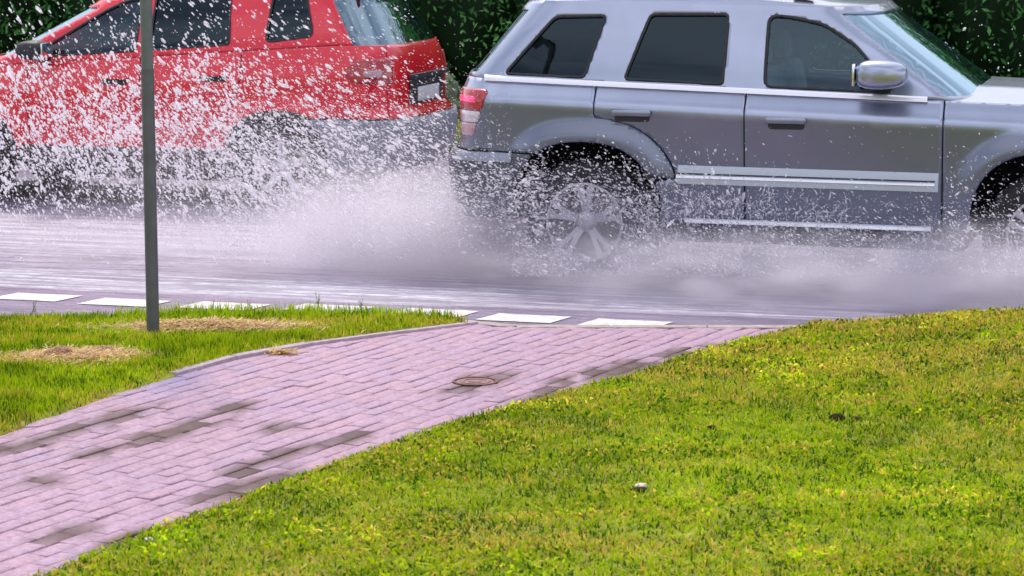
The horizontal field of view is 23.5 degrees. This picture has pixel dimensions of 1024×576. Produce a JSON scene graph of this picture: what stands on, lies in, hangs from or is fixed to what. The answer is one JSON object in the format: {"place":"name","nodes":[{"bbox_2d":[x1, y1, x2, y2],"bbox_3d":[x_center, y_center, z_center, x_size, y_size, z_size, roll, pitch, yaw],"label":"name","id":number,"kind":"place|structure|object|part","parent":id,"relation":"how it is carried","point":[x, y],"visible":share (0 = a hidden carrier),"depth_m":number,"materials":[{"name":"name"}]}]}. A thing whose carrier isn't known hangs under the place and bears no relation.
{"place":"outdoors","nodes":[
{"label":"outdoors","id":0,"kind":"place"},
{"bbox_2d":[0,300,467,435],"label":"verge","id":1,"kind":"structure","parent":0,"point":[167,375],"depth_m":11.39,"materials":[{"name":"plant"}]},
{"bbox_2d":[31,300,36,314],"bbox_3d":[-2.544,0.108,13.131,0.047,0.082,0.051,8,12,43],"label":"weed","id":2,"kind":"object","parent":1,"relation":"on","point":[34,304],"visible":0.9,"depth_m":13.13,"materials":[{"name":"plant"}]},
{"bbox_2d":[0,341,193,367],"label":"straw","id":3,"kind":"object","parent":1,"relation":"on","point":[85,352],"visible":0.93,"depth_m":11.79,"materials":[{"name":"beige plant"}]},
{"bbox_2d":[40,345,73,354],"bbox_3d":[-2.153,0.316,11.836,0.420,0.077,0.180,0,9,0],"label":"soil heap","id":4,"kind":"object","parent":3,"relation":"on","point":[58,349],"visible":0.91,"depth_m":11.81,"materials":[{"name":"brown soil"}]},
{"bbox_2d":[96,346,112,349],"bbox_3d":[-1.979,0.304,11.952,0.125,0.052,0.075,0,9,0],"label":"soil heap","id":5,"kind":"object","parent":3,"relation":"on","point":[106,347],"visible":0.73,"depth_m":11.94,"materials":[{"name":"brown soil"}]},
{"bbox_2d":[140,0,159,333],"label":"sign post","id":6,"kind":"object","parent":1,"relation":"on","point":[150,190],"visible":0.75,"depth_m":12.34,"materials":[{"name":"grey metal"}]},
{"bbox_2d":[54,315,377,332],"bbox_3d":[-1.525,0.185,12.660,1.735,0.096,0.562,0,9,0],"label":"straw","id":7,"kind":"object","parent":1,"relation":"on","point":[212,322],"visible":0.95,"depth_m":12.60,"materials":[{"name":"beige plant"}]},
{"bbox_2d":[0,324,792,575],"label":"path","id":8,"kind":"structure","parent":0,"point":[92,476],"depth_m":10.49,"materials":[{"name":"brick"}]},
{"bbox_2d":[249,346,310,354],"bbox_3d":[-1.144,0.314,12.049,0.322,0.068,0.155,0,9,0],"label":"straw","id":9,"kind":"object","parent":8,"relation":"on","point":[283,351],"visible":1,"depth_m":12.04,"materials":[{"name":"beige plant"}]},
{"bbox_2d":[169,321,477,374],"bbox_3d":[-0.943,0.332,12.262,0.199,0.119,2.045,8,12,42],"label":"path edging","id":10,"kind":"object","parent":8,"relation":"part of","point":[209,363],"visible":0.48,"depth_m":12.22,"materials":[{"name":"concrete"}]},
{"bbox_2d":[452,377,497,386],"bbox_3d":[-0.169,0.433,11.306,0.210,0.014,0.210,0,9,0],"label":"utility cover","id":11,"kind":"object","parent":8,"relation":"on","point":[473,381],"visible":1,"depth_m":11.29,"materials":[{"name":"metal"}]},
{"bbox_2d":[445,72,460,153],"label":"verge","id":12,"kind":"structure","parent":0,"point":[450,92],"depth_m":29.48,"materials":[{"name":"green plant"}]},
{"bbox_2d":[0,0,68,53],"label":"shrub","id":13,"kind":"object","parent":12,"relation":"on","point":[5,34],"visible":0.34,"depth_m":27.43,"materials":[{"name":"green plant"}]},
{"bbox_2d":[0,0,130,53],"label":"shrub","id":14,"kind":"object","parent":12,"relation":"on","point":[75,7],"visible":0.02,"depth_m":27.25,"materials":[{"name":"green plant"}]},
{"bbox_2d":[411,0,517,100],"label":"shrub","id":15,"kind":"object","parent":12,"relation":"on","point":[436,15],"visible":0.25,"depth_m":26.28,"materials":[{"name":"green plant"}]},
{"bbox_2d":[449,0,840,97],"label":"shrub","id":16,"kind":"object","parent":12,"relation":"on","point":[520,4],"visible":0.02,"depth_m":24.73,"materials":[{"name":"green plant"}]},
{"bbox_2d":[809,0,953,70],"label":"shrub","id":17,"kind":"object","parent":12,"relation":"on","point":[827,52],"visible":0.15,"depth_m":25.42,"materials":[{"name":"green plant"}]},
{"bbox_2d":[842,0,1023,77],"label":"shrub","id":18,"kind":"object","parent":12,"relation":"on","point":[999,20],"visible":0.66,"depth_m":24.61,"materials":[{"name":"green plant"}]},
{"bbox_2d":[454,109,460,138],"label":"grass","id":19,"kind":"structure","parent":0,"point":[459,126],"depth_m":24.32,"materials":[{"name":"green plant"}]},
{"bbox_2d":[0,154,1023,327],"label":"road","id":20,"kind":"structure","parent":0,"point":[481,286],"depth_m":15.52,"materials":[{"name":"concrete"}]},
{"bbox_2d":[0,293,82,300],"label":"road marking","id":21,"kind":"object","parent":20,"relation":"on","point":[37,297],"visible":1,"depth_m":14.51,"materials":[{"name":"paint"}]},
{"bbox_2d":[76,298,167,306],"bbox_3d":[-2.253,0.082,14.295,0.490,0.001,0.256,2,9,16],"label":"road marking","id":22,"kind":"object","parent":20,"relation":"on","point":[122,302],"visible":0.9,"depth_m":14.28,"materials":[{"name":"paint"}]},
{"bbox_2d":[0,21,274,243],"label":"water threads","id":23,"kind":"object","parent":20,"relation":"on","point":[163,156],"visible":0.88,"depth_m":15.85,"materials":[{"name":"white liquid"}]},
{"bbox_2d":[0,0,416,266],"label":"water drops","id":24,"kind":"object","parent":20,"relation":"on","point":[177,90],"visible":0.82,"depth_m":16.02,"materials":[{"name":"white liquid"}]},
{"bbox_2d":[180,301,269,309],"bbox_3d":[-1.661,0.103,14.157,0.490,0.001,0.257,2,9,16],"label":"road marking","id":25,"kind":"object","parent":20,"relation":"on","point":[204,303],"visible":0.5,"depth_m":14.19,"materials":[{"name":"paint"}]},
{"bbox_2d":[0,0,457,211],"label":"red car","id":26,"kind":"object","parent":20,"relation":"on","point":[416,30],"visible":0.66,"depth_m":18.79,"materials":[{"name":"paint"}]},
{"bbox_3d":[-3.314,-1.411,19.034,0.943,0.758,0.078,2,9,16],"label":"front door","id":27,"kind":"part","parent":26,"relation":"part of","materials":[{"name":"red paint"}]},
{"bbox_3d":[-3.294,-2.018,19.065,0.909,0.473,0.180,2,9,16],"label":"window","id":28,"kind":"part","parent":26,"relation":"part of","materials":[{"name":"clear glass"}]},
{"bbox_3d":[-2.457,-1.403,18.792,0.822,0.814,0.080,2,9,16],"label":"rear door","id":29,"kind":"part","parent":26,"relation":"part of","materials":[{"name":"red paint"}]},
{"bbox_3d":[-2.441,-2.039,18.819,0.669,0.447,0.182,2,9,16],"label":"window","id":30,"kind":"part","parent":26,"relation":"part of","materials":[{"name":"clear glass"}]},
{"bbox_3d":[-1.665,-2.041,18.595,0.378,0.368,0.158,2,9,16],"label":"window","id":31,"kind":"part","parent":26,"relation":"part of","materials":[{"name":"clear glass"}]},
{"bbox_3d":[-0.943,-2.100,19.191,0.472,0.417,1.650,2,9,16],"label":"rear window","id":32,"kind":"part","parent":26,"relation":"part of","materials":[{"name":"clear glass"}]},
{"bbox_2d":[0,16,511,267],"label":"water drops","id":33,"kind":"object","parent":20,"relation":"on","point":[453,144],"visible":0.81,"depth_m":15.80,"materials":[{"name":"white liquid"}]},
{"bbox_2d":[280,303,372,311],"bbox_3d":[-1.052,0.115,14.074,0.497,0.001,0.255,2,9,16],"label":"road marking","id":34,"kind":"object","parent":20,"relation":"on","point":[326,307],"visible":0.25,"depth_m":14.13,"materials":[{"name":"paint"}]},
{"bbox_2d":[214,51,544,264],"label":"water drops","id":35,"kind":"object","parent":20,"relation":"on","point":[252,191],"visible":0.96,"depth_m":15.26,"materials":[{"name":"white liquid"}]},
{"bbox_2d":[403,308,477,316],"bbox_3d":[-0.454,0.139,13.916,0.488,0.001,0.257,2,9,16],"label":"road marking","id":36,"kind":"object","parent":20,"relation":"on","point":[464,312],"visible":0.3,"depth_m":13.95,"materials":[{"name":"paint"}]},
{"bbox_2d":[476,313,571,322],"bbox_3d":[0.067,0.168,13.721,0.491,0.001,0.258,2,9,16],"label":"road marking","id":37,"kind":"object","parent":20,"relation":"on","point":[524,318],"visible":1,"depth_m":13.71,"materials":[{"name":"paint"}]},
{"bbox_2d":[427,134,803,267],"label":"water drops","id":38,"kind":"object","parent":20,"relation":"on","point":[526,182],"visible":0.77,"depth_m":14.82,"materials":[{"name":"white"}]},
{"bbox_2d":[578,318,670,326],"bbox_3d":[0.621,0.195,13.540,0.492,0.001,0.256,2,9,16],"label":"road marking","id":39,"kind":"object","parent":20,"relation":"on","point":[599,321],"visible":0.65,"depth_m":13.57,"materials":[{"name":"paint"}]},
{"bbox_2d":[449,120,1020,271],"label":"water drops","id":40,"kind":"object","parent":20,"relation":"on","point":[730,217],"visible":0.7,"depth_m":14.63,"materials":[{"name":"white"}]},
{"bbox_2d":[449,0,1023,297],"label":"off road car","id":41,"kind":"object","parent":20,"relation":"on","point":[731,77],"visible":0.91,"depth_m":14.79,"materials":[{"name":"silver metal"}]},
{"bbox_3d":[0.080,-1.626,15.917,0.440,0.392,1.483,2,9,16],"label":"rear window","id":42,"kind":"part","parent":41,"relation":"part of","materials":[{"name":"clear glass"}]},
{"bbox_3d":[0.267,-1.483,15.070,0.611,0.388,0.133,2,9,16],"label":"window","id":43,"kind":"part","parent":41,"relation":"part of","materials":[{"name":"black glass"}]},
{"bbox_2d":[409,171,894,248],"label":"water threads","id":44,"kind":"object","parent":41,"relation":"attached to","point":[761,201],"visible":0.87,"depth_m":14.64,"materials":[{"name":"white"}]},
{"bbox_3d":[0.945,-0.805,14.846,0.917,0.830,0.125,2,9,16],"label":"rear door","id":45,"kind":"part","parent":41,"relation":"part of","materials":[{"name":"silver metal"}]},
{"bbox_3d":[0.997,-1.447,14.863,0.619,0.429,0.149,2,9,16],"label":"window","id":46,"kind":"part","parent":41,"relation":"part of","materials":[{"name":"black glass"}]},
{"bbox_3d":[1.885,-1.392,14.616,0.763,0.453,0.151,2,9,16],"label":"window","id":47,"kind":"part","parent":41,"relation":"part of","materials":[{"name":"black glass"}]},
{"bbox_3d":[2.446,-1.006,16.283,1.167,0.803,0.127,2,9,16],"label":"front door","id":48,"kind":"part","parent":41,"relation":"part of","materials":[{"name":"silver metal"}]},
{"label":"window","id":49,"kind":"part","parent":41,"relation":"part of","materials":[{"name":"black glass"}]},
{"bbox_3d":[1.954,-0.749,14.562,1.167,0.803,0.127,2,9,16],"label":"front door","id":50,"kind":"part","parent":41,"relation":"part of","materials":[{"name":"silver metal"}]},
{"bbox_2d":[465,308,1023,329],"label":"kerb","id":51,"kind":"structure","parent":20,"relation":"on","point":[492,324],"depth_m":12.82,"materials":[{"name":"concrete"}]},
{"bbox_2d":[511,126,1023,277],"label":"water drops","id":52,"kind":"object","parent":20,"relation":"on","point":[822,263],"visible":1,"depth_m":14.34,"materials":[{"name":"white"}]},
{"bbox_2d":[27,305,1023,575],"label":"lawn","id":53,"kind":"structure","parent":0,"point":[572,496],"depth_m":8.92,"materials":[{"name":"plant"}]},
{"bbox_2d":[630,486,646,492],"bbox_3d":[0.469,0.746,9.091,0.064,0.024,0.059,-5,10,-29],"label":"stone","id":54,"kind":"object","parent":53,"relation":"on","point":[639,488],"visible":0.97,"depth_m":9.07,"materials":[{"name":"grey stone"}]},
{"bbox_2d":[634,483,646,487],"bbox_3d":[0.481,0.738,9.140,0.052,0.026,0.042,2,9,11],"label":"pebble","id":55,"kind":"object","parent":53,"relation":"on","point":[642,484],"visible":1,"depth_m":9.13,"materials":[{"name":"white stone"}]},
{"bbox_2d":[829,413,844,420],"bbox_3d":[1.375,0.550,10.400,0.061,0.038,0.066,-7,11,-41],"label":"soil clod","id":56,"kind":"object","parent":53,"relation":"on","point":[836,416],"visible":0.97,"depth_m":10.38,"materials":[{"name":"brown soil"}]},
{"bbox_2d":[851,416,861,420],"bbox_3d":[1.456,0.551,10.392,0.048,0.020,0.037,-1,9,-7],"label":"soil clod","id":57,"kind":"object","parent":53,"relation":"on","point":[857,417],"visible":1,"depth_m":10.38,"materials":[{"name":"brown soil"}]}
]}

